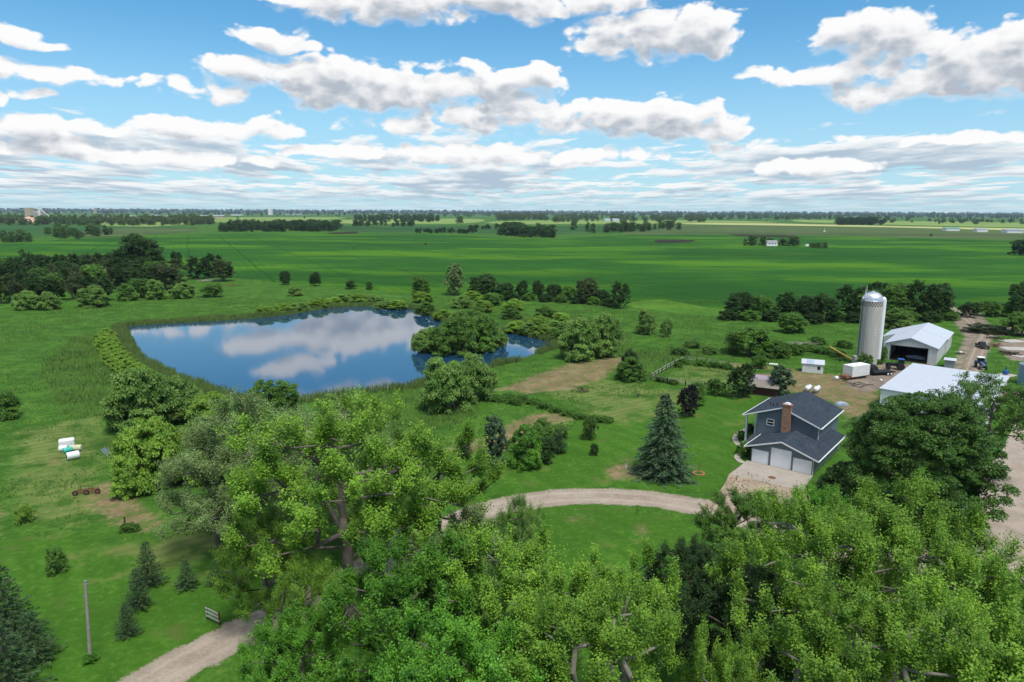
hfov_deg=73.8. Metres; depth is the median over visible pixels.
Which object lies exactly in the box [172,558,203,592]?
pine tree
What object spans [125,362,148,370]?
willow bush
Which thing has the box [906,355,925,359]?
covered boat
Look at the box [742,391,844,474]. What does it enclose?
house
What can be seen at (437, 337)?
willow bush
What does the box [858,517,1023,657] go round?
cottonwood tree
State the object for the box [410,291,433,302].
willow bush
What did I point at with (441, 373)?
willow tree
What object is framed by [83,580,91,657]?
utility pole
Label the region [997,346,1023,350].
concrete slab
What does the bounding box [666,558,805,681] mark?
deciduous tree
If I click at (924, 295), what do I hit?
deciduous tree
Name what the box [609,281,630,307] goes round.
deciduous tree
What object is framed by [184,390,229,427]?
willow tree
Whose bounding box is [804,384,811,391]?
propane tank
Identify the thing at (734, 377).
deciduous tree
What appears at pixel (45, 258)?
deciduous tree
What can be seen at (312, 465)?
poplar tree
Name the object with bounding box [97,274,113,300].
deciduous tree
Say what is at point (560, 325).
willow bush
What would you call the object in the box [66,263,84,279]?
deciduous tree
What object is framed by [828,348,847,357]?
weeds
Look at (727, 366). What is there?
vine
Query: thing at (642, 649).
cottonwood tree
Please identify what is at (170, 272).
deciduous tree
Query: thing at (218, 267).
deciduous tree
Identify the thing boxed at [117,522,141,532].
weeds
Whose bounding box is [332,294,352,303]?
willow bush
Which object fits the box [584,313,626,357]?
willow tree
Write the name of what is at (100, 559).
ground
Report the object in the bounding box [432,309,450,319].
willow bush
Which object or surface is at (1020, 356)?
concrete slab
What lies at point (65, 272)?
deciduous tree
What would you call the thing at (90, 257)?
deciduous tree
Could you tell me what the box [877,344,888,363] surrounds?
sapling
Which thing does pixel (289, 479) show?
cottonwood tree
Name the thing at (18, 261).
deciduous tree
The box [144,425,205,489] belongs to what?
bush
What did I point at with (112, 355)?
willow bush
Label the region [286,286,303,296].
bush
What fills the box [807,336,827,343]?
weeds
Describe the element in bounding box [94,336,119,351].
willow bush
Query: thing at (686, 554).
deciduous tree
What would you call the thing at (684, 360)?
vine
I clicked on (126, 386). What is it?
willow tree
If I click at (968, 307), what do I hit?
deciduous tree
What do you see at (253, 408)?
poplar tree
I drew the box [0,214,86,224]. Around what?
woods
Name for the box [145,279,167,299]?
willow tree
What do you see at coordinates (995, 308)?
deciduous tree
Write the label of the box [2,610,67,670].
pine tree
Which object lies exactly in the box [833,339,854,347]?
weeds
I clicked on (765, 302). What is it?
deciduous tree
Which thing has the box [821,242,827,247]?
deciduous tree
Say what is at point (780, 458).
garage door
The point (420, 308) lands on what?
willow bush
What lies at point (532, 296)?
bush
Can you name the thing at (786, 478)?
concrete apron
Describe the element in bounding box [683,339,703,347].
weeds
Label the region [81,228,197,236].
grain field
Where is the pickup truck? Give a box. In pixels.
[975,341,989,348]
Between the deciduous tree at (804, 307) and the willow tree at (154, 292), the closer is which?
the deciduous tree at (804, 307)
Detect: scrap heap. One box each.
[843,379,872,387]
[989,342,1003,347]
[997,350,1022,354]
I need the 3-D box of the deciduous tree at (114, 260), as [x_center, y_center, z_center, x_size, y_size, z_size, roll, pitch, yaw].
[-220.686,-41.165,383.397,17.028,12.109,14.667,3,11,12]
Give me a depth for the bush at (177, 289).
296.78 m
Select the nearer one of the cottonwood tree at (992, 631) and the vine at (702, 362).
the cottonwood tree at (992, 631)
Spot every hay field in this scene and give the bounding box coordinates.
[101,217,341,226]
[329,219,484,223]
[485,220,769,223]
[792,220,1023,227]
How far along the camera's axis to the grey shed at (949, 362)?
170.80 m
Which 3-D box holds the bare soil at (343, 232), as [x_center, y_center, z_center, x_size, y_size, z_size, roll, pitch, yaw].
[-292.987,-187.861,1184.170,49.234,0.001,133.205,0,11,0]
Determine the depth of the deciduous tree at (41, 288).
283.77 m
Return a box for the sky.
[0,0,1023,213]
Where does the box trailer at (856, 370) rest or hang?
on the ground at (100, 559)
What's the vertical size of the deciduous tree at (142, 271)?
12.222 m
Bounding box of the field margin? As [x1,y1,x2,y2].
[623,300,738,317]
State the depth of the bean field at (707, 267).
536.68 m
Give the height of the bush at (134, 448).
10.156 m
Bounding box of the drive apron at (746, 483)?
[704,471,807,518]
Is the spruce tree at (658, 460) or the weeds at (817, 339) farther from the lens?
the weeds at (817, 339)
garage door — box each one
[751,448,768,464]
[770,447,791,469]
[792,457,811,474]
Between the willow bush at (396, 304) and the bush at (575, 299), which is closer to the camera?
the willow bush at (396, 304)
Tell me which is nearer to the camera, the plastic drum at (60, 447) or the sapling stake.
the sapling stake
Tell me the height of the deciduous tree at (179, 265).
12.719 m
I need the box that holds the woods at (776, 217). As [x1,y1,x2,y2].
[694,211,1023,223]
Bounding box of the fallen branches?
[789,341,822,344]
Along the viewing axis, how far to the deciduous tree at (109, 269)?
328.09 m
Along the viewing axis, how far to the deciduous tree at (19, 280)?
311.41 m
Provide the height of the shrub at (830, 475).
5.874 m
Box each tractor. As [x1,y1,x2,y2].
[885,358,904,370]
[974,356,987,369]
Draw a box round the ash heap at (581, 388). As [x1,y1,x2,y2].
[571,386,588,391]
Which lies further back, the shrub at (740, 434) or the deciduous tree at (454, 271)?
the deciduous tree at (454, 271)
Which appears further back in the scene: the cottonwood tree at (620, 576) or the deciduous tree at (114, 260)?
the deciduous tree at (114, 260)
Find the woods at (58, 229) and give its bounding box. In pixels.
[0,223,113,242]
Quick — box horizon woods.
[0,208,1023,221]
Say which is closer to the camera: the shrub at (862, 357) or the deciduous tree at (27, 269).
the shrub at (862, 357)
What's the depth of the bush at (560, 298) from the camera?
289.83 m
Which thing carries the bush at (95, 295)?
on the ground at (100, 559)
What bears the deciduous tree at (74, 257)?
on the ground at (100, 559)
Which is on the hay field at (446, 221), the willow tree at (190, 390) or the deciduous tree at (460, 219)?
the deciduous tree at (460, 219)
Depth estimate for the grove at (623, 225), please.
1364.57 m
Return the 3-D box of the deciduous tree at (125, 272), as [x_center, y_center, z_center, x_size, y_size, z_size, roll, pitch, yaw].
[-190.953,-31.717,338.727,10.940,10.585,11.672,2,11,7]
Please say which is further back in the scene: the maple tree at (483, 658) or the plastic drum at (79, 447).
the plastic drum at (79, 447)
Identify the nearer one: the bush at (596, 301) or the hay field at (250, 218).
the bush at (596, 301)
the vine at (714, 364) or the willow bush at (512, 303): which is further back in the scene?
the willow bush at (512, 303)
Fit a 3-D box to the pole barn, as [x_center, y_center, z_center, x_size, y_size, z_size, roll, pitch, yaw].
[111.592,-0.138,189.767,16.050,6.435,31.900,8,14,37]
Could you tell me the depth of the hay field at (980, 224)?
2558.11 m
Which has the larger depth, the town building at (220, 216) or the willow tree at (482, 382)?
the town building at (220, 216)
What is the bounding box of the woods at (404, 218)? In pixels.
[352,213,439,226]
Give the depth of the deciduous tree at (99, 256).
418.13 m
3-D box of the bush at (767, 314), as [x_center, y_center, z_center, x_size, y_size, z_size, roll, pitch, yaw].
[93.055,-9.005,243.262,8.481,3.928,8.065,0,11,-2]
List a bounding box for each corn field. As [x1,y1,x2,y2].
[0,223,196,235]
[337,225,661,233]
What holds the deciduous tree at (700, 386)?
on the ground at (100, 559)
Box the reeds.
[110,300,559,402]
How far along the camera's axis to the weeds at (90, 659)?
58.16 m
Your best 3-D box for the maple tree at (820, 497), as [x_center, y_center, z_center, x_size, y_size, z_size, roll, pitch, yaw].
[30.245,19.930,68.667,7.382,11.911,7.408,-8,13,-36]
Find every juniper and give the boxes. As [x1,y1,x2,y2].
[451,428,474,457]
[553,429,568,452]
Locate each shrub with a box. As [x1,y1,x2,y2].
[13,502,36,524]
[44,547,69,576]
[508,423,542,472]
[532,417,554,437]
[538,436,555,463]
[552,422,570,437]
[589,443,598,455]
[706,378,727,395]
[734,440,751,456]
[735,430,748,438]
[747,423,753,432]
[750,354,769,368]
[815,461,864,505]
[855,352,873,363]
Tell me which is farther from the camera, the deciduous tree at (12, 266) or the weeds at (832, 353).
the deciduous tree at (12, 266)
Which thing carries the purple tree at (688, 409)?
on the ground at (100, 559)
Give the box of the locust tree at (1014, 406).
[941,366,1023,448]
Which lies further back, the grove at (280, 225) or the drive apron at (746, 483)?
the grove at (280, 225)
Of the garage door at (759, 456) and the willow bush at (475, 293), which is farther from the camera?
the willow bush at (475, 293)
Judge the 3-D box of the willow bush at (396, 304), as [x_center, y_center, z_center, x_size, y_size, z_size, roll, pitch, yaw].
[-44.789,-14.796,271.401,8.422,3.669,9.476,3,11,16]
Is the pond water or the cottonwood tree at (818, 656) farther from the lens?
the pond water
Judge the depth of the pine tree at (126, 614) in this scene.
61.56 m
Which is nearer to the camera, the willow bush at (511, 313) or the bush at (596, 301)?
the willow bush at (511, 313)
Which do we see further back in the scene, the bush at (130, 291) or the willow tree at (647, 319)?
the bush at (130, 291)
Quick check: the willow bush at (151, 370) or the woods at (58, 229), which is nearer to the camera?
the willow bush at (151, 370)
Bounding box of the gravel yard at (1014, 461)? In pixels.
[980,402,1023,581]
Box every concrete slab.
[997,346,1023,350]
[998,339,1023,342]
[1009,355,1023,357]
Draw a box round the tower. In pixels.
[268,209,272,214]
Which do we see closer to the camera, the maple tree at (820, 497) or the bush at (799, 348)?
the maple tree at (820, 497)
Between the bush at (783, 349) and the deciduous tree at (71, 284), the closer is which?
the bush at (783, 349)
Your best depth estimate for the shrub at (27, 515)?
83.90 m
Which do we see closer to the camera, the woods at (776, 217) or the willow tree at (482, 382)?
the willow tree at (482, 382)
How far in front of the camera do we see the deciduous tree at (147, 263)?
361.73 m
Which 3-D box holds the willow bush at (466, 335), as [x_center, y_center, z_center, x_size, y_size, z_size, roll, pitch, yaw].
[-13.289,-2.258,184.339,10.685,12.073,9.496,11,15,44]
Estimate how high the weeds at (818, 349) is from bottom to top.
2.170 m
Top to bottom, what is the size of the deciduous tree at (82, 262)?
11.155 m
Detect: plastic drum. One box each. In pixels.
[58,445,67,451]
[62,446,72,452]
[66,450,79,459]
[69,444,82,450]
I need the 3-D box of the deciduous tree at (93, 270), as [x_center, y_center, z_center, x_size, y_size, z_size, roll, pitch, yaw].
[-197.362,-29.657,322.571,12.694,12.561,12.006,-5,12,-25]
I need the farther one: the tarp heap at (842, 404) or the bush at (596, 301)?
the bush at (596, 301)
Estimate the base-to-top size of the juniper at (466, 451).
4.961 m
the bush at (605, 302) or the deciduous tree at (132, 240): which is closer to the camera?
the bush at (605, 302)
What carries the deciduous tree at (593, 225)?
on the ground at (100, 559)
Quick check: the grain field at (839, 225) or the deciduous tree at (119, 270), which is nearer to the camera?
the deciduous tree at (119, 270)
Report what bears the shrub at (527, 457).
on the ground at (100, 559)
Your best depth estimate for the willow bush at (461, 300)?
271.63 m
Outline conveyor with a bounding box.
[829,346,851,360]
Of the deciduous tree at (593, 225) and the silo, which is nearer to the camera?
the silo
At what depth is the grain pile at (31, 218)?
2026.39 m
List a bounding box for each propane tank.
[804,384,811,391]
[813,385,820,393]
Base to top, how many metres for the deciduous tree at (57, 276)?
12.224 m
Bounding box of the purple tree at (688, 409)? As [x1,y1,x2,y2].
[676,383,699,416]
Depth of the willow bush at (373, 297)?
286.83 m
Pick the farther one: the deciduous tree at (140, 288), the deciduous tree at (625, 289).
the deciduous tree at (140, 288)
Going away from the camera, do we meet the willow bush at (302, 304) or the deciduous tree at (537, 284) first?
the willow bush at (302, 304)
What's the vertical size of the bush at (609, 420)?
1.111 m
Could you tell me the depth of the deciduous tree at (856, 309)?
246.36 m
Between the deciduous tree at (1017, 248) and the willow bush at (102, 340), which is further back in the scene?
the deciduous tree at (1017, 248)
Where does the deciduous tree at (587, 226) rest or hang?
on the ground at (100, 559)
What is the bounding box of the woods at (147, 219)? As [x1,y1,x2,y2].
[0,213,214,225]
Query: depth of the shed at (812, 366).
164.76 m
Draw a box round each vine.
[654,376,666,382]
[667,378,680,384]
[673,361,683,367]
[676,358,690,363]
[693,359,707,366]
[707,361,722,367]
[719,362,733,369]
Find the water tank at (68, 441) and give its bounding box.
[58,437,74,446]
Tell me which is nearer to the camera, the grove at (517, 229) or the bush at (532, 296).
the bush at (532, 296)
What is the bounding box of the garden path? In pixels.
[732,428,749,464]
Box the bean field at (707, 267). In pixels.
[0,233,1023,315]
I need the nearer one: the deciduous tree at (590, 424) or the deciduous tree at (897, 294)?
the deciduous tree at (590, 424)
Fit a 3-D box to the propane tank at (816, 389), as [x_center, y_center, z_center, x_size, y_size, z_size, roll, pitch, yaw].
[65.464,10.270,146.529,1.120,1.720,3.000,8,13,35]
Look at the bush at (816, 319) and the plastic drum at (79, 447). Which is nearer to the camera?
the plastic drum at (79, 447)
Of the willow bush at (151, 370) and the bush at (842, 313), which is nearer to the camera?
the willow bush at (151, 370)
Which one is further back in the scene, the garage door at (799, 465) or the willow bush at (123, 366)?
the willow bush at (123, 366)
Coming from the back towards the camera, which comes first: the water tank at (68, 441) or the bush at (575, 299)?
the bush at (575, 299)
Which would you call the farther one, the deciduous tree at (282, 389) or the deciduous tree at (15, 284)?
the deciduous tree at (15, 284)
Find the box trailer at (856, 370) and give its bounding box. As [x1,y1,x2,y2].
[839,362,870,378]
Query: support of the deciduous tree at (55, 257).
on the bean field at (707, 267)
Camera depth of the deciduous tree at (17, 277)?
294.20 m
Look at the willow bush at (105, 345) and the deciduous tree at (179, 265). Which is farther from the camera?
the deciduous tree at (179, 265)
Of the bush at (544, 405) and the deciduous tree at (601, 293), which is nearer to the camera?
the bush at (544, 405)
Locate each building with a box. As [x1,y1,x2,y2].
[205,215,226,217]
[942,227,959,230]
[973,228,988,231]
[1000,229,1023,232]
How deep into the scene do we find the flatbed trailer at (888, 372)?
162.62 m
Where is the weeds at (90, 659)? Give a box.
[81,651,100,664]
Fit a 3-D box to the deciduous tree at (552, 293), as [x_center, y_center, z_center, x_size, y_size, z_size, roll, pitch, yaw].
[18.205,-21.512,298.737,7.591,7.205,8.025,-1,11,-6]
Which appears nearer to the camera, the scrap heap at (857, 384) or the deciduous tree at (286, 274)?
the scrap heap at (857, 384)
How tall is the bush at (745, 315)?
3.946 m
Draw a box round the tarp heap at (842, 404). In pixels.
[835,401,848,406]
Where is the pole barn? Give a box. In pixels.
[883,322,953,364]
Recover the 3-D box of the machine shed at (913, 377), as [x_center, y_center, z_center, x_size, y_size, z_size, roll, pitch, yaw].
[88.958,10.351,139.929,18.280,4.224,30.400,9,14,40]
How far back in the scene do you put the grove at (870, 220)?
2214.86 m
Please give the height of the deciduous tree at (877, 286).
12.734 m
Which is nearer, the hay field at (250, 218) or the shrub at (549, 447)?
the shrub at (549, 447)
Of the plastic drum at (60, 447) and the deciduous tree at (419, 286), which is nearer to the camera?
the plastic drum at (60, 447)
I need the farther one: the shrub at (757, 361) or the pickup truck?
the pickup truck
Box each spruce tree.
[625,394,699,489]
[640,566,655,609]
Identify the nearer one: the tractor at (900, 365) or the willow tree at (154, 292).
the tractor at (900, 365)
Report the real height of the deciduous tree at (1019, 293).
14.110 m
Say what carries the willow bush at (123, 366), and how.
on the ground at (100, 559)
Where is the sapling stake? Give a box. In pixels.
[693,464,704,475]
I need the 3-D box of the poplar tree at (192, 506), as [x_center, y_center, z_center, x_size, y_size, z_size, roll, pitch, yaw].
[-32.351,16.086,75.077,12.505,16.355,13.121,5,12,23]
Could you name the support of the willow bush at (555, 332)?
on the ground at (100, 559)
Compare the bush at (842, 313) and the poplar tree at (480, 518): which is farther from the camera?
the bush at (842, 313)
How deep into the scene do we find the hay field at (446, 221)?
2502.89 m
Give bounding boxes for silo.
[852,290,886,364]
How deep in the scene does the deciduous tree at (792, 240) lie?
782.73 m
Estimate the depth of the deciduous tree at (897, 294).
251.02 m
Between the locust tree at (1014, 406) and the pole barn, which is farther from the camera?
the pole barn
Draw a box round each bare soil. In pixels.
[331,232,357,233]
[655,240,694,242]
[729,234,795,236]
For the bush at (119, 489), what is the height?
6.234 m
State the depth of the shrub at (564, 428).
116.28 m
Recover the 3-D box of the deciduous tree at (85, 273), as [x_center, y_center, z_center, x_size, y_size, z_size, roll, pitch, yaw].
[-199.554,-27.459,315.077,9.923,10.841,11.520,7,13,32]
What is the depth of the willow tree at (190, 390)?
122.96 m
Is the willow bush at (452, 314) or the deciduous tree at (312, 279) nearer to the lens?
the willow bush at (452, 314)
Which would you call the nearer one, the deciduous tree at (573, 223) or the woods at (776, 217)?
the deciduous tree at (573, 223)
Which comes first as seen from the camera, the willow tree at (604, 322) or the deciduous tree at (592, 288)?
the willow tree at (604, 322)
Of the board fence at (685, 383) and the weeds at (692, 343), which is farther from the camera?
the weeds at (692, 343)
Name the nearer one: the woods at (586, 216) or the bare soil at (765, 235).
the bare soil at (765, 235)
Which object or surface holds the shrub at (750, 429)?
on the ground at (100, 559)
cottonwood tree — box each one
[207,499,315,626]
[209,384,476,622]
[262,545,355,666]
[348,480,437,608]
[352,417,509,593]
[418,514,607,680]
[461,573,686,681]
[550,534,686,681]
[676,611,777,681]
[703,480,948,681]
[724,562,996,681]
[800,467,1023,681]
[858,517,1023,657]
[872,566,1023,681]
[987,594,1023,642]
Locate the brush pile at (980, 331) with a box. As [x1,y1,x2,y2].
[964,328,1015,334]
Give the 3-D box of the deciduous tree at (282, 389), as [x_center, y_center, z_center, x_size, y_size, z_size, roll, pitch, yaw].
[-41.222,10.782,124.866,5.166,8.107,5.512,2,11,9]
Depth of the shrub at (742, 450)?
108.26 m
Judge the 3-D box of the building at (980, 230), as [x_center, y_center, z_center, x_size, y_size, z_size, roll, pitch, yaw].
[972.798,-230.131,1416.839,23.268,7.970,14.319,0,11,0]
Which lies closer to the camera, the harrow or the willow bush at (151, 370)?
the harrow
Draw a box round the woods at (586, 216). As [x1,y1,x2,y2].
[496,212,705,221]
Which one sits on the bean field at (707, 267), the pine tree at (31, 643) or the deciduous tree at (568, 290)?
the deciduous tree at (568, 290)
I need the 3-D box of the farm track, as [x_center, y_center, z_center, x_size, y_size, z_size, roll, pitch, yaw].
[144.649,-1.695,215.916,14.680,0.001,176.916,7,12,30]
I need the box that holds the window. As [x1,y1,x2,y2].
[766,418,773,425]
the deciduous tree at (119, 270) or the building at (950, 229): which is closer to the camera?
the deciduous tree at (119, 270)
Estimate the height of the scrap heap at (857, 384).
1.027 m
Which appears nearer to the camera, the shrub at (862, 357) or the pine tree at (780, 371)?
the pine tree at (780, 371)
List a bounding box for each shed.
[747,374,780,396]
[801,358,824,373]
[879,363,1009,424]
[944,357,956,367]
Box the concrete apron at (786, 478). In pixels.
[731,460,812,489]
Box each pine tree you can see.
[0,565,49,643]
[0,617,58,681]
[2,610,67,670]
[112,602,144,640]
[120,568,158,612]
[128,541,169,589]
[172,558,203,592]
[203,559,223,585]
[767,364,796,395]
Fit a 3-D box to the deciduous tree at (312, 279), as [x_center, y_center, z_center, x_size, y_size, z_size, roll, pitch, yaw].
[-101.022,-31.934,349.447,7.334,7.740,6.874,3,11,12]
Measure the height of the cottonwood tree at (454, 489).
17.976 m
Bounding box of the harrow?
[72,486,100,495]
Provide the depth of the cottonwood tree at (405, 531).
63.95 m
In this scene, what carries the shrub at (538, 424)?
on the ground at (100, 559)
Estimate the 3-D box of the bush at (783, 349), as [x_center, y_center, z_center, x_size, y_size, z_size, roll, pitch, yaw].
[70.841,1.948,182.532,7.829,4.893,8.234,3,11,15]
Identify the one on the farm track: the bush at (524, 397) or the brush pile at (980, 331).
the brush pile at (980, 331)
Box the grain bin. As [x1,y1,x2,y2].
[1017,362,1023,384]
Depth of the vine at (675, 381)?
152.85 m
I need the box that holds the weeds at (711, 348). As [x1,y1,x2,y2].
[700,345,718,353]
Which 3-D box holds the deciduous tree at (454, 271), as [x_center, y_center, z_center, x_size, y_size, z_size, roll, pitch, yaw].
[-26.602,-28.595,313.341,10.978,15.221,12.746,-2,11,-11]
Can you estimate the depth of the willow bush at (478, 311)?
203.32 m
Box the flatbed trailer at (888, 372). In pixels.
[870,369,895,375]
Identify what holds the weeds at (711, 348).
on the ground at (100, 559)
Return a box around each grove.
[218,219,343,231]
[415,223,502,233]
[496,222,557,237]
[602,220,681,232]
[834,216,885,224]
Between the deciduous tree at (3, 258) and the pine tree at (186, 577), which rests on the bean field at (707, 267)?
the deciduous tree at (3, 258)
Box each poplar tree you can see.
[146,418,272,555]
[164,384,331,545]
[269,384,411,542]
[401,498,514,599]
[489,489,552,580]
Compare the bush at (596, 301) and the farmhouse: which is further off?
the farmhouse
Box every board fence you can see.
[651,356,684,375]
[651,375,729,389]
[686,357,732,367]
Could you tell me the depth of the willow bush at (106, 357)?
170.72 m
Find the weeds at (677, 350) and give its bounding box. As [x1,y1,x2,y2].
[671,347,690,354]
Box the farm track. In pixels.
[951,307,995,371]
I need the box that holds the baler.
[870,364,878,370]
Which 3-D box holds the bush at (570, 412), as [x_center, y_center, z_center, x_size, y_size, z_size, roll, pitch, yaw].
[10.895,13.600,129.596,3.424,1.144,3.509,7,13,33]
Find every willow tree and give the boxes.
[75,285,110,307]
[99,367,178,435]
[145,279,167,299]
[146,374,204,423]
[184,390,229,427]
[415,356,473,414]
[458,352,499,403]
[557,317,603,361]
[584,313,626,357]
[634,308,657,334]
[659,316,673,337]
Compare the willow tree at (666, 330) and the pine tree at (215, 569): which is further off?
the willow tree at (666, 330)
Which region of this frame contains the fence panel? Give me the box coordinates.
[205,606,220,624]
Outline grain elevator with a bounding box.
[24,207,46,216]
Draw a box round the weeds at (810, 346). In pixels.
[800,342,816,351]
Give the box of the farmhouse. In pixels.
[764,240,777,245]
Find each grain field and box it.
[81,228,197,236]
[682,223,1023,229]
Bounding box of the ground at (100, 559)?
[0,211,1023,681]
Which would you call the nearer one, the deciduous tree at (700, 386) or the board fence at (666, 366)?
the deciduous tree at (700, 386)
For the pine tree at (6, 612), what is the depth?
60.93 m
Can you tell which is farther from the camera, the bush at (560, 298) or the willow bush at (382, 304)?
the bush at (560, 298)
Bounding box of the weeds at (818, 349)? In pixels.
[812,346,829,353]
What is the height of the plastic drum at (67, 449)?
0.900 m
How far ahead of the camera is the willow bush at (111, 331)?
205.52 m
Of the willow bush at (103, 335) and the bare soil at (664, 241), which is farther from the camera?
the bare soil at (664, 241)
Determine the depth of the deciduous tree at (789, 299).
246.87 m
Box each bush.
[0,390,22,421]
[10,290,39,310]
[34,291,63,309]
[92,331,114,341]
[92,333,116,345]
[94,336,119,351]
[97,328,116,335]
[99,341,121,354]
[100,344,124,357]
[101,348,126,363]
[105,350,131,365]
[107,416,188,494]
[108,455,141,500]
[109,354,134,369]
[113,357,138,372]
[114,283,139,300]
[118,360,142,373]
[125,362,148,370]
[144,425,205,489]
[146,368,161,376]
[166,282,197,298]
[198,283,223,296]
[253,305,277,315]
[273,303,294,312]
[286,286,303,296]
[291,302,311,309]
[307,297,329,306]
[313,392,347,422]
[326,297,342,304]
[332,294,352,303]
[350,293,368,301]
[363,294,385,301]
[372,301,392,308]
[387,300,407,308]
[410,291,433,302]
[411,328,433,351]
[413,301,437,314]
[427,323,456,355]
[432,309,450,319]
[443,310,479,356]
[448,309,464,317]
[451,295,473,308]
[461,290,483,300]
[465,306,484,337]
[471,300,495,312]
[471,313,500,352]
[482,293,502,304]
[487,327,508,347]
[489,395,506,403]
[500,308,523,319]
[501,298,525,309]
[501,392,515,399]
[504,320,523,332]
[505,293,520,300]
[506,397,521,405]
[514,394,528,400]
[517,321,536,334]
[521,292,536,300]
[524,397,542,405]
[530,315,550,325]
[532,324,551,335]
[533,306,557,317]
[537,402,552,409]
[538,294,553,301]
[546,320,565,329]
[548,405,564,412]
[549,328,565,338]
[552,294,567,302]
[553,312,570,324]
[560,408,575,416]
[569,295,584,303]
[573,413,587,419]
[586,296,602,304]
[586,415,600,420]
[598,415,614,423]
[600,298,616,306]
[615,356,649,382]
[619,349,637,367]
[716,309,740,320]
[723,326,774,354]
[738,310,761,321]
[760,310,781,321]
[761,339,791,358]
[776,312,809,331]
[789,342,805,355]
[804,312,824,324]
[827,310,850,321]
[840,311,859,322]
[884,307,913,329]
[906,310,920,321]
[919,311,943,322]
[940,309,961,320]
[960,322,1009,334]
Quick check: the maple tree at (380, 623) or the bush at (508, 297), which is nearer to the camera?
the maple tree at (380, 623)
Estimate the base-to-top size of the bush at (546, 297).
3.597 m
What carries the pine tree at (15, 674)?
on the ground at (100, 559)
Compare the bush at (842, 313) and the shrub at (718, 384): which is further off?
the bush at (842, 313)
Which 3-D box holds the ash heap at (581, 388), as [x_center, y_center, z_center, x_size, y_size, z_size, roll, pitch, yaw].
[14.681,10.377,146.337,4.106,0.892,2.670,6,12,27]
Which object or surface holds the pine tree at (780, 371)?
on the ground at (100, 559)
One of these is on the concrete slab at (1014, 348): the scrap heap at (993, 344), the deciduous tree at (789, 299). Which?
the scrap heap at (993, 344)
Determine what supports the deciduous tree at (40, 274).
on the ground at (100, 559)
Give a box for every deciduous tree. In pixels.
[0,256,7,264]
[0,257,19,271]
[0,265,16,281]
[0,273,23,302]
[0,276,12,302]
[3,272,24,292]
[4,260,29,272]
[11,270,33,296]
[12,248,38,268]
[19,264,40,281]
[22,272,41,295]
[23,254,41,266]
[27,268,48,284]
[30,278,62,300]
[37,254,52,267]
[43,262,61,277]
[46,272,65,297]
[47,254,68,264]
[57,252,83,265]
[60,266,74,284]
[60,277,84,299]
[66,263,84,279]
[67,276,89,296]
[68,270,91,285]
[76,259,93,268]
[79,263,104,280]
[80,253,100,264]
[81,265,106,282]
[89,279,107,290]
[91,252,111,263]
[96,260,114,275]
[97,257,110,273]
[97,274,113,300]
[105,257,129,277]
[107,265,127,287]
[110,248,125,263]
[117,233,166,264]
[118,266,138,284]
[121,259,143,278]
[126,278,150,297]
[130,267,149,290]
[131,257,152,277]
[143,261,167,278]
[143,264,186,289]
[161,258,189,271]
[170,251,181,264]
[184,256,211,278]
[202,252,224,277]
[210,259,235,280]
[245,379,278,419]
[271,380,302,417]
[279,271,290,283]
[308,271,321,285]
[345,280,357,288]
[366,282,372,288]
[411,275,430,292]
[443,262,465,294]
[455,216,463,222]
[467,274,499,295]
[483,413,509,466]
[495,282,515,299]
[514,280,528,296]
[531,280,546,296]
[545,284,562,297]
[562,286,575,298]
[570,220,577,229]
[573,277,599,302]
[580,414,599,439]
[585,222,589,231]
[589,223,595,232]
[594,289,610,301]
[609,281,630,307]
[640,532,744,647]
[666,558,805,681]
[688,381,706,404]
[691,482,803,591]
[723,292,753,313]
[726,362,756,396]
[747,235,758,245]
[750,294,777,315]
[758,235,767,245]
[773,292,797,314]
[778,238,787,245]
[785,236,800,245]
[791,295,817,318]
[812,293,843,321]
[814,242,822,247]
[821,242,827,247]
[833,283,863,313]
[850,289,882,312]
[860,281,887,298]
[881,282,919,312]
[899,279,943,317]
[925,283,956,318]
[957,301,980,316]
[976,300,1000,315]
[991,303,1013,315]
[998,311,1023,334]
[1004,281,1023,312]
[1007,239,1023,254]
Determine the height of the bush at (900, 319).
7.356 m
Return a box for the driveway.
[116,487,1023,681]
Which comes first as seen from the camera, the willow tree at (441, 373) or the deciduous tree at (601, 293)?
the willow tree at (441, 373)
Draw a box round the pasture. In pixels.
[625,226,1023,239]
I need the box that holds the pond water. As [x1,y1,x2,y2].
[126,306,547,398]
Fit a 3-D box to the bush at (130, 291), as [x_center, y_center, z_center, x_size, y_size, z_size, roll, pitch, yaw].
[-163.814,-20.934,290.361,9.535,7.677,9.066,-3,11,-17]
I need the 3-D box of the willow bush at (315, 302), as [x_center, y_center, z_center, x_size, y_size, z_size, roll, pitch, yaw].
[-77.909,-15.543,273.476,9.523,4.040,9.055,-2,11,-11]
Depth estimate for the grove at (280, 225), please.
1280.94 m
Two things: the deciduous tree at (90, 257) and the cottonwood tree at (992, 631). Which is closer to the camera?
the cottonwood tree at (992, 631)
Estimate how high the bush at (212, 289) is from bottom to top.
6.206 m
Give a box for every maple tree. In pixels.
[231,596,347,681]
[318,524,513,681]
[363,598,550,681]
[782,478,854,581]
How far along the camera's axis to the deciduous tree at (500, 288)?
296.21 m
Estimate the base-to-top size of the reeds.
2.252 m
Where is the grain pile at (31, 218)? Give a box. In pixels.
[16,216,35,221]
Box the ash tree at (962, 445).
[836,389,1020,530]

